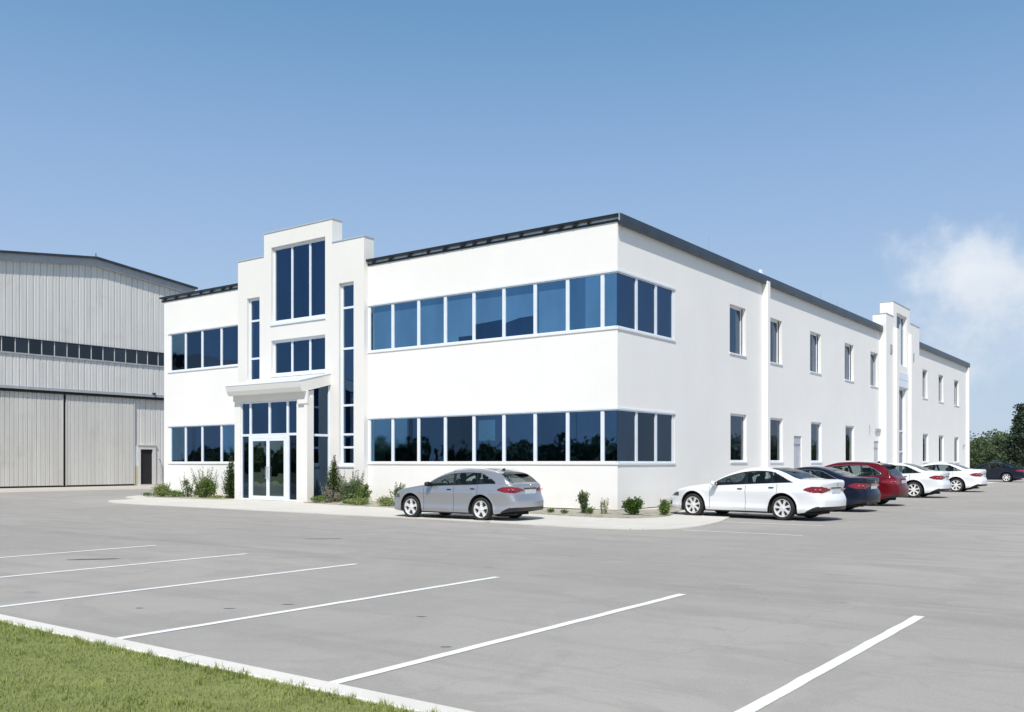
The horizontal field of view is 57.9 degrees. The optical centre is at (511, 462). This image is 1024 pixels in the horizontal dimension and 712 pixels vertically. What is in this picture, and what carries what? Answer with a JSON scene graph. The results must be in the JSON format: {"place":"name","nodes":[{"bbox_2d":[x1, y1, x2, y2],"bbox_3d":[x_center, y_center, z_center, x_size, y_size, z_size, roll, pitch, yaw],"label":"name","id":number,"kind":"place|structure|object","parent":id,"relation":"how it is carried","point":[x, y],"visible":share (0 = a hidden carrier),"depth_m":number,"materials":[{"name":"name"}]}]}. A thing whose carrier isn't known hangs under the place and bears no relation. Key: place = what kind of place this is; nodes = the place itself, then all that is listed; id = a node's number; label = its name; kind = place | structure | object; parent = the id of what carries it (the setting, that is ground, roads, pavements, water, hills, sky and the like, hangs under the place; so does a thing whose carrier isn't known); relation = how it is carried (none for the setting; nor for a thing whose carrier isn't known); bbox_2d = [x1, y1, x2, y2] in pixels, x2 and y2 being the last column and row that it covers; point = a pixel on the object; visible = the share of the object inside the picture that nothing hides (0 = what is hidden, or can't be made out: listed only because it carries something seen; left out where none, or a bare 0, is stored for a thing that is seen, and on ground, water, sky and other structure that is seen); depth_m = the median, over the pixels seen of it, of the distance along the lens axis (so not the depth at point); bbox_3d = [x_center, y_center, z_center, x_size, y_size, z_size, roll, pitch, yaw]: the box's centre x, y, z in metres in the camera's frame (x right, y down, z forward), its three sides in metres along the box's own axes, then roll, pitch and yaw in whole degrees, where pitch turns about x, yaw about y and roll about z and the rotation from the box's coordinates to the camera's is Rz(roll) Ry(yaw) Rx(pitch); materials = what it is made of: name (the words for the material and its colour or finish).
{"place":"outdoors","nodes":[
{"label":"outdoors","id":0,"kind":"place"},
{"bbox_2d":[0,485,160,492],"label":"hangar pad","id":1,"kind":"object","parent":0,"point":[41,489],"depth_m":59.35,"materials":[{"name":"concrete"}]},
{"bbox_2d":[0,618,456,711],"bbox_3d":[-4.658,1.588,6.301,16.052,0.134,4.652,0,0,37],"label":"lawn grass","id":2,"kind":"structure","parent":0,"point":[41,633],"depth_m":6.84,"materials":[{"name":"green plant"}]},
{"bbox_2d":[0,478,1023,711],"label":"parking lot","id":3,"kind":"structure","parent":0,"point":[750,616],"depth_m":11.42,"materials":[{"name":"grey asphalt"}]},
{"bbox_2d":[0,545,155,557],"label":"painted line","id":4,"kind":"object","parent":3,"relation":"on","point":[77,551],"visible":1,"depth_m":17.41,"materials":[{"name":"white paint"}]},
{"bbox_2d":[0,553,245,577],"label":"painted line","id":5,"kind":"object","parent":3,"relation":"on","point":[118,565],"visible":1,"depth_m":14.90,"materials":[{"name":"white paint"}]},
{"bbox_2d":[0,564,354,606],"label":"painted line","id":6,"kind":"object","parent":3,"relation":"on","point":[167,586],"visible":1,"depth_m":12.44,"materials":[{"name":"white paint"}]},
{"bbox_2d":[117,577,497,638],"bbox_3d":[-1.999,1.671,11.151,0.124,0.001,5.980,0,0,37],"label":"painted line","id":7,"kind":"object","parent":3,"relation":"on","point":[173,629],"visible":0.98,"depth_m":10.39,"materials":[{"name":"white paint"}]},
{"bbox_2d":[329,594,685,683],"bbox_3d":[0.387,1.671,9.379,0.121,0.001,5.980,0,0,37],"label":"painted line","id":8,"kind":"object","parent":3,"relation":"on","point":[377,671],"visible":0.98,"depth_m":8.56,"materials":[{"name":"white paint"}]},
{"bbox_2d":[670,467,845,519],"bbox_3d":[7.426,0.898,28.505,5.464,1.553,2.377,0,0,44],"label":"parked car","id":9,"kind":"object","parent":3,"relation":"on","point":[789,493],"visible":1,"depth_m":27.37,"materials":[{"name":"white paint"}]},
{"bbox_2d":[753,466,880,511],"bbox_3d":[10.310,0.905,33.195,5.413,1.538,2.355,0,0,40],"label":"parked car","id":10,"kind":"object","parent":3,"relation":"on","point":[859,491],"visible":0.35,"depth_m":31.30,"materials":[{"name":"blue paint"}]},
{"bbox_2d":[734,615,924,711],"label":"painted line","id":11,"kind":"object","parent":3,"relation":"on","point":[771,697],"visible":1,"depth_m":7.48,"materials":[{"name":"white paint"}]},
{"bbox_2d":[811,461,908,505],"bbox_3d":[13.179,0.808,37.296,5.136,1.733,2.348,0,0,38],"label":"parked car","id":12,"kind":"object","parent":3,"relation":"on","point":[892,484],"visible":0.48,"depth_m":35.66,"materials":[{"name":"red paint"}]},
{"bbox_2d":[854,463,950,497],"bbox_3d":[18.422,0.839,45.734,5.877,1.670,2.556,0,0,37],"label":"parked car","id":13,"kind":"object","parent":3,"relation":"on","point":[924,482],"visible":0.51,"depth_m":43.89,"materials":[{"name":"white paint"}]},
{"bbox_2d":[900,462,986,491],"bbox_3d":[24.602,0.824,54.473,5.980,1.699,2.601,0,0,37],"label":"parked car","id":14,"kind":"object","parent":3,"relation":"on","point":[965,478],"visible":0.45,"depth_m":52.64,"materials":[{"name":"white paint"}]},
{"bbox_2d":[973,462,1023,481],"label":"parked car","id":15,"kind":"object","parent":3,"relation":"on","point":[1011,473],"visible":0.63,"depth_m":79.80,"materials":[{"name":"paint"}]},
{"bbox_2d":[0,0,1023,441],"label":"sky","id":16,"kind":"structure","parent":0,"point":[860,154],"materials":[{"name":"blue"}]},
{"bbox_2d":[108,482,997,529],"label":"pavement","id":17,"kind":"structure","parent":0,"point":[681,519],"depth_m":28.89,"materials":[{"name":"concrete"}]},
{"bbox_2d":[147,494,234,498],"bbox_3d":[-15.413,1.645,44.330,8.041,0.030,2.724,0,0,37],"label":"planting bed","id":18,"kind":"object","parent":17,"relation":"on","point":[192,497],"visible":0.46,"depth_m":43.26,"materials":[{"name":"soil"}]},
{"bbox_2d":[150,482,171,496],"bbox_3d":[-16.812,1.300,44.561,1.145,0.808,1.039,0,0,-4],"label":"shrub","id":19,"kind":"object","parent":18,"relation":"on","point":[162,490],"visible":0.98,"depth_m":44.31,"materials":[{"name":"green plant"}]},
{"bbox_2d":[179,472,198,496],"bbox_3d":[-15.251,1.046,43.954,1.086,1.186,0.576,0,0,13],"label":"shrub","id":20,"kind":"object","parent":18,"relation":"on","point":[188,489],"visible":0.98,"depth_m":43.96,"materials":[{"name":"green plant"}]},
{"bbox_2d":[189,467,219,497],"bbox_3d":[-14.298,0.907,43.393,1.577,1.530,1.298,0,0,37],"label":"shrub","id":21,"kind":"object","parent":18,"relation":"on","point":[205,486],"visible":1,"depth_m":43.14,"materials":[{"name":"green plant"}]},
{"bbox_2d":[221,455,234,497],"bbox_3d":[-12.888,0.649,42.447,0.944,1.996,0.905,0,0,-30],"label":"cypress","id":22,"kind":"object","parent":18,"relation":"on","point":[229,488],"visible":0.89,"depth_m":42.31,"materials":[{"name":"green plant"}]},
{"bbox_2d":[393,468,543,520],"bbox_3d":[-1.402,0.912,27.875,4.940,1.513,2.232,0,0,35],"label":"parked car","id":23,"kind":"object","parent":17,"relation":"on","point":[504,492],"visible":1,"depth_m":26.82,"materials":[{"name":"silver metal"}]},
{"bbox_2d":[303,501,681,517],"bbox_3d":[0.748,1.645,37.046,16.775,0.030,12.638,0,0,37],"label":"planting bed","id":24,"kind":"object","parent":17,"relation":"on","point":[648,513],"visible":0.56,"depth_m":30.25,"materials":[{"name":"soil"}]},
{"bbox_2d":[310,495,327,502],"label":"shrub","id":25,"kind":"object","parent":24,"relation":"on","point":[322,498],"visible":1,"depth_m":37.49,"materials":[{"name":"green plant"}]},
{"bbox_2d":[319,482,340,502],"bbox_3d":[-7.429,1.209,37.768,0.914,0.858,0.706,0,0,37],"label":"flowering shrub","id":26,"kind":"object","parent":24,"relation":"on","point":[327,493],"visible":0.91,"depth_m":37.71,"materials":[{"name":"green plant"}]},
{"bbox_2d":[322,455,343,501],"bbox_3d":[-7.440,0.652,38.611,1.057,2.039,1.077,0,0,1],"label":"cypress","id":27,"kind":"object","parent":24,"relation":"on","point":[333,478],"visible":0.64,"depth_m":38.54,"materials":[{"name":"green plant"}]},
{"bbox_2d":[337,470,364,503],"bbox_3d":[-6.402,0.971,37.050,1.347,1.408,1.077,0,0,37],"label":"shrub","id":28,"kind":"object","parent":24,"relation":"on","point":[347,490],"visible":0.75,"depth_m":36.86,"materials":[{"name":"green plant"}]},
{"bbox_2d":[343,497,372,504],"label":"shrub","id":29,"kind":"object","parent":24,"relation":"on","point":[357,500],"visible":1,"depth_m":35.53,"materials":[{"name":"green plant"}]},
{"bbox_2d":[353,482,372,503],"bbox_3d":[-5.865,1.208,36.374,0.900,0.899,0.755,0,0,37],"label":"shrub","id":30,"kind":"object","parent":24,"relation":"on","point":[362,493],"visible":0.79,"depth_m":36.26,"materials":[{"name":"green plant"}]},
{"bbox_2d":[376,494,393,505],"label":"shrub","id":31,"kind":"object","parent":24,"relation":"on","point":[385,501],"visible":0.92,"depth_m":34.66,"materials":[{"name":"green plant"}]},
{"bbox_2d":[575,490,589,512],"bbox_3d":[2.282,1.243,29.917,0.468,0.782,0.472,0,0,37],"label":"shrub","id":32,"kind":"object","parent":24,"relation":"on","point":[583,499],"visible":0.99,"depth_m":29.85,"materials":[{"name":"green plant"}]},
{"bbox_2d":[621,496,644,514],"bbox_3d":[3.794,1.331,28.933,0.779,0.624,0.641,0,0,21],"label":"shrub","id":33,"kind":"object","parent":24,"relation":"on","point":[631,506],"visible":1,"depth_m":28.80,"materials":[{"name":"green plant"}]},
{"bbox_2d":[657,498,672,514],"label":"shrub","id":34,"kind":"object","parent":24,"relation":"on","point":[664,507],"visible":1,"depth_m":28.62,"materials":[{"name":"green plant"}]},
{"label":"ground","id":35,"kind":"structure","parent":0,"visible":0},
{"bbox_2d":[0,250,197,487],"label":"hangar","id":36,"kind":"structure","parent":35,"relation":"on","point":[81,371],"depth_m":63.82,"materials":[{"name":"grey metal"}]},
{"bbox_2d":[2,337,14,351],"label":"window","id":37,"kind":"structure","parent":36,"relation":"in","point":[8,344],"depth_m":60.08,"materials":[{"name":"black glass"}]},
{"bbox_2d":[15,338,28,352],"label":"window","id":38,"kind":"structure","parent":36,"relation":"in","point":[21,345],"depth_m":60.77,"materials":[{"name":"black glass"}]},
{"bbox_2d":[0,391,62,487],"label":"sliding door","id":39,"kind":"structure","parent":36,"relation":"in","point":[31,424],"depth_m":61.04,"materials":[{"name":"grey metal"}]},
{"bbox_2d":[29,340,41,354],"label":"window","id":40,"kind":"structure","parent":36,"relation":"in","point":[35,346],"depth_m":61.47,"materials":[{"name":"black glass"}]},
{"bbox_2d":[42,341,54,355],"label":"window","id":41,"kind":"structure","parent":36,"relation":"in","point":[48,348],"depth_m":62.17,"materials":[{"name":"black glass"}]},
{"bbox_2d":[55,342,66,356],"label":"window","id":42,"kind":"structure","parent":36,"relation":"in","point":[60,348],"depth_m":62.89,"materials":[{"name":"black glass"}]},
{"bbox_2d":[67,344,78,357],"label":"window","id":43,"kind":"structure","parent":36,"relation":"in","point":[72,349],"depth_m":63.55,"materials":[{"name":"black glass"}]},
{"bbox_2d":[79,345,90,358],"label":"window","id":44,"kind":"structure","parent":36,"relation":"in","point":[84,351],"depth_m":64.20,"materials":[{"name":"black glass"}]},
{"bbox_2d":[91,346,102,359],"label":"window","id":45,"kind":"structure","parent":36,"relation":"in","point":[96,352],"depth_m":64.87,"materials":[{"name":"black glass"}]},
{"bbox_2d":[65,395,134,486],"bbox_3d":[-28.820,-1.485,64.950,0.175,6.270,5.040,0,0,37],"label":"sliding door","id":46,"kind":"structure","parent":36,"relation":"in","point":[99,431],"depth_m":64.82,"materials":[{"name":"grey metal"}]},
{"bbox_2d":[103,347,114,360],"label":"window","id":47,"kind":"structure","parent":36,"relation":"in","point":[108,353],"depth_m":65.61,"materials":[{"name":"black glass"}]},
{"bbox_2d":[115,349,125,361],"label":"window","id":48,"kind":"structure","parent":36,"relation":"in","point":[120,354],"depth_m":66.32,"materials":[{"name":"black glass"}]},
{"bbox_2d":[126,350,136,362],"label":"window","id":49,"kind":"structure","parent":36,"relation":"in","point":[131,355],"depth_m":66.99,"materials":[{"name":"black glass"}]},
{"bbox_2d":[137,351,147,363],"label":"window","id":50,"kind":"structure","parent":36,"relation":"in","point":[142,357],"depth_m":67.70,"materials":[{"name":"black glass"}]},
{"bbox_2d":[148,352,157,364],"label":"window","id":51,"kind":"structure","parent":36,"relation":"in","point":[152,357],"depth_m":68.35,"materials":[{"name":"black glass"}]},
{"bbox_2d":[0,614,472,711],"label":"kerb","id":52,"kind":"structure","parent":35,"relation":"on","point":[370,696],"depth_m":7.27,"materials":[{"name":"concrete"}]},
{"bbox_2d":[159,212,969,509],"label":"office building","id":53,"kind":"structure","parent":35,"relation":"on","point":[616,359],"depth_m":38.67,"materials":[{"name":"white paint"}]},
{"bbox_2d":[171,332,185,370],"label":"window","id":54,"kind":"structure","parent":53,"relation":"in","point":[178,341],"depth_m":47.01,"materials":[{"name":"blue glass"}]},
{"bbox_2d":[171,426,185,462],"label":"window","id":55,"kind":"structure","parent":53,"relation":"in","point":[178,434],"depth_m":47.02,"materials":[{"name":"blue glass"}]},
{"bbox_2d":[186,330,201,369],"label":"window","id":56,"kind":"structure","parent":53,"relation":"in","point":[193,339],"depth_m":46.21,"materials":[{"name":"blue glass"}]},
{"bbox_2d":[186,426,201,462],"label":"window","id":57,"kind":"structure","parent":53,"relation":"in","point":[193,434],"depth_m":46.20,"materials":[{"name":"blue glass"}]},
{"bbox_2d":[202,327,220,367],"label":"window","id":58,"kind":"structure","parent":53,"relation":"in","point":[211,338],"depth_m":45.38,"materials":[{"name":"blue glass"}]},
{"bbox_2d":[202,425,220,462],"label":"window","id":59,"kind":"structure","parent":53,"relation":"in","point":[211,434],"depth_m":45.38,"materials":[{"name":"blue glass"}]},
{"bbox_2d":[221,424,234,462],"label":"window","id":60,"kind":"structure","parent":53,"relation":"in","point":[227,431],"depth_m":44.63,"materials":[{"name":"blue glass"}]},
{"bbox_2d":[221,325,237,365],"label":"window","id":61,"kind":"structure","parent":53,"relation":"in","point":[229,334],"depth_m":44.53,"materials":[{"name":"blue glass"}]},
{"bbox_2d":[250,298,259,380],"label":"window","id":62,"kind":"structure","parent":53,"relation":"in","point":[254,303],"depth_m":43.20,"materials":[{"name":"blue glass"}]},
{"bbox_2d":[274,238,324,323],"bbox_3d":[-9.421,-8.040,41.288,3.596,3.496,0.080,0,0,37],"label":"window","id":63,"kind":"structure","parent":53,"relation":"in","point":[299,268],"depth_m":41.35,"materials":[{"name":"blue glass"}]},
{"bbox_2d":[274,335,324,375],"bbox_3d":[-9.421,-4.745,41.288,3.596,1.606,0.080,0,0,37],"label":"window","id":64,"kind":"structure","parent":53,"relation":"in","point":[306,354],"depth_m":41.32,"materials":[{"name":"blue glass"}]},
{"bbox_2d":[341,282,353,465],"bbox_3d":[-6.924,-3.760,39.434,0.896,7.776,0.080,0,0,37],"label":"window","id":65,"kind":"structure","parent":53,"relation":"in","point":[347,289],"depth_m":39.53,"materials":[{"name":"blue glass"}]},
{"bbox_2d":[369,303,392,351],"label":"window","id":66,"kind":"structure","parent":53,"relation":"in","point":[380,316],"depth_m":38.47,"materials":[{"name":"blue glass"}]},
{"bbox_2d":[369,418,392,462],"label":"window","id":67,"kind":"structure","parent":53,"relation":"in","point":[380,430],"depth_m":38.47,"materials":[{"name":"blue glass"}]},
{"bbox_2d":[393,300,417,348],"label":"window","id":68,"kind":"structure","parent":53,"relation":"in","point":[405,313],"depth_m":37.66,"materials":[{"name":"blue glass"}]},
{"bbox_2d":[393,417,417,462],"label":"window","id":69,"kind":"structure","parent":53,"relation":"in","point":[405,430],"depth_m":37.66,"materials":[{"name":"blue glass"}]},
{"bbox_2d":[418,296,444,346],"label":"window","id":70,"kind":"structure","parent":53,"relation":"in","point":[431,311],"depth_m":36.82,"materials":[{"name":"blue glass"}]},
{"bbox_2d":[418,416,444,462],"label":"window","id":71,"kind":"structure","parent":53,"relation":"in","point":[431,430],"depth_m":36.82,"materials":[{"name":"blue glass"}]},
{"bbox_2d":[445,292,473,343],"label":"window","id":72,"kind":"structure","parent":53,"relation":"in","point":[459,308],"depth_m":35.96,"materials":[{"name":"blue glass"}]},
{"bbox_2d":[445,415,473,462],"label":"window","id":73,"kind":"structure","parent":53,"relation":"in","point":[459,429],"depth_m":35.96,"materials":[{"name":"blue glass"}]},
{"bbox_2d":[474,287,503,340],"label":"window","id":74,"kind":"structure","parent":53,"relation":"in","point":[488,304],"depth_m":35.08,"materials":[{"name":"blue glass"}]},
{"bbox_2d":[474,414,503,462],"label":"window","id":75,"kind":"structure","parent":53,"relation":"in","point":[488,428],"depth_m":35.08,"materials":[{"name":"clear glass"}]},
{"bbox_2d":[504,283,534,337],"bbox_3d":[0.286,-5.605,34.223,1.430,1.910,0.070,0,0,37],"label":"window","id":76,"kind":"structure","parent":53,"relation":"in","point":[519,300],"depth_m":34.24,"materials":[{"name":"blue glass"}]},
{"bbox_2d":[504,412,534,462],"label":"window","id":77,"kind":"structure","parent":53,"relation":"in","point":[519,428],"depth_m":34.24,"materials":[{"name":"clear glass"}]},
{"bbox_2d":[535,278,566,334],"bbox_3d":[1.426,-5.605,33.376,1.410,1.910,0.070,0,0,37],"label":"window","id":78,"kind":"structure","parent":53,"relation":"in","point":[550,296],"depth_m":33.39,"materials":[{"name":"blue glass"}]},
{"bbox_2d":[535,411,566,462],"bbox_3d":[1.426,-0.920,33.376,1.410,1.840,0.070,0,0,37],"label":"window","id":79,"kind":"structure","parent":53,"relation":"in","point":[550,427],"depth_m":33.39,"materials":[{"name":"blue glass"}]},
{"bbox_2d":[567,273,601,331],"bbox_3d":[2.570,-5.605,32.526,1.440,1.910,0.070,0,0,37],"label":"window","id":80,"kind":"structure","parent":53,"relation":"in","point":[584,293],"depth_m":32.55,"materials":[{"name":"blue glass"}]},
{"bbox_2d":[567,410,601,462],"bbox_3d":[2.570,-0.920,32.526,1.440,1.840,0.070,0,0,37],"label":"window","id":81,"kind":"structure","parent":53,"relation":"in","point":[584,428],"depth_m":32.55,"materials":[{"name":"blue glass"}]},
{"bbox_2d":[602,271,616,327],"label":"window","id":82,"kind":"structure","parent":53,"relation":"in","point":[609,280],"depth_m":31.95,"materials":[{"name":"blue glass"}]},
{"bbox_2d":[602,409,616,462],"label":"window","id":83,"kind":"structure","parent":53,"relation":"in","point":[609,417],"depth_m":31.95,"materials":[{"name":"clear glass"}]},
{"bbox_2d":[617,271,636,330],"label":"window","id":84,"kind":"structure","parent":53,"relation":"in","point":[626,284],"depth_m":32.30,"materials":[{"name":"blue glass"}]},
{"bbox_2d":[617,409,636,462],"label":"window","id":85,"kind":"structure","parent":53,"relation":"in","point":[626,419],"depth_m":32.30,"materials":[{"name":"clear glass"}]},
{"bbox_2d":[637,278,655,334],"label":"window","id":86,"kind":"structure","parent":53,"relation":"in","point":[646,290],"depth_m":33.47,"materials":[{"name":"blue glass"}]},
{"bbox_2d":[637,411,655,462],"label":"window","id":87,"kind":"structure","parent":53,"relation":"in","point":[646,421],"depth_m":33.47,"materials":[{"name":"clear glass"}]},
{"bbox_2d":[656,284,673,339],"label":"window","id":88,"kind":"structure","parent":53,"relation":"in","point":[664,295],"depth_m":34.59,"materials":[{"name":"blue glass"}]},
{"bbox_2d":[656,413,673,462],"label":"window","id":89,"kind":"structure","parent":53,"relation":"in","point":[664,422],"depth_m":34.59,"materials":[{"name":"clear glass"}]},
{"bbox_2d":[730,306,740,353],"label":"window","id":90,"kind":"structure","parent":53,"relation":"in","point":[735,313],"depth_m":40.34,"materials":[{"name":"blue glass"}]},
{"bbox_2d":[730,413,744,461],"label":"window","id":91,"kind":"structure","parent":53,"relation":"in","point":[737,421],"depth_m":40.26,"materials":[{"name":"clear glass"}]},
{"bbox_2d":[770,319,777,362],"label":"window","id":92,"kind":"structure","parent":53,"relation":"in","point":[773,324],"depth_m":43.93,"materials":[{"name":"blue glass"}]},
{"bbox_2d":[770,418,780,461],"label":"window","id":93,"kind":"structure","parent":53,"relation":"in","point":[775,423],"depth_m":43.86,"materials":[{"name":"clear glass"}]},
{"bbox_2d":[794,436,800,467],"bbox_3d":[14.090,0.150,45.962,0.125,2.936,1.098,0,0,37],"label":"door","id":94,"kind":"structure","parent":53,"relation":"in","point":[797,439],"depth_m":46.13,"materials":[{"name":"grey paint"}]},
{"bbox_2d":[810,333,816,371],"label":"window","id":95,"kind":"structure","parent":53,"relation":"in","point":[813,337],"depth_m":48.48,"materials":[{"name":"blue glass"}]},
{"bbox_2d":[811,422,819,461],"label":"window","id":96,"kind":"structure","parent":53,"relation":"in","point":[815,427],"depth_m":48.43,"materials":[{"name":"clear glass"}]},
{"bbox_2d":[845,344,849,379],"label":"window","id":97,"kind":"structure","parent":53,"relation":"in","point":[847,348],"depth_m":53.16,"materials":[{"name":"blue glass"}]},
{"bbox_2d":[846,426,852,460],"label":"window","id":98,"kind":"structure","parent":53,"relation":"in","point":[849,429],"depth_m":53.12,"materials":[{"name":"clear glass"}]},
{"bbox_2d":[870,353,874,385],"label":"window","id":99,"kind":"structure","parent":53,"relation":"in","point":[872,356],"depth_m":57.22,"materials":[{"name":"grey glass"}]},
{"bbox_2d":[897,315,903,365],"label":"window","id":100,"kind":"structure","parent":53,"relation":"in","point":[900,320],"depth_m":61.29,"materials":[{"name":"clear glass"}]},
{"bbox_2d":[899,388,902,471],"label":"window","id":101,"kind":"structure","parent":53,"relation":"in","point":[900,390],"depth_m":61.10,"materials":[{"name":"clear glass"}]},
{"bbox_2d":[923,434,926,461],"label":"window","id":102,"kind":"structure","parent":53,"relation":"in","point":[924,435],"depth_m":67.64,"materials":[{"name":"grey glass"}]},
{"bbox_2d":[939,435,942,461],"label":"window","id":103,"kind":"structure","parent":53,"relation":"in","point":[940,437],"depth_m":71.75,"materials":[{"name":"grey glass"}]},
{"bbox_2d":[954,437,957,461],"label":"window","id":104,"kind":"structure","parent":53,"relation":"in","point":[955,438],"depth_m":76.24,"materials":[{"name":"grey glass"}]},
{"bbox_2d":[970,428,1012,468],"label":"distant wood","id":105,"kind":"object","parent":35,"relation":"on","point":[978,445],"visible":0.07,"depth_m":128.05,"materials":[{"name":"green plant"}]},
{"bbox_2d":[980,432,1011,468],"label":"tree","id":106,"kind":"object","parent":35,"relation":"on","point":[994,451],"visible":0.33,"depth_m":111.23,"materials":[{"name":"green plant"}]},
{"bbox_2d":[988,402,1023,468],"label":"conifer","id":107,"kind":"object","parent":35,"relation":"on","point":[1013,447],"visible":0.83,"depth_m":99.89,"materials":[{"name":"green plant"}]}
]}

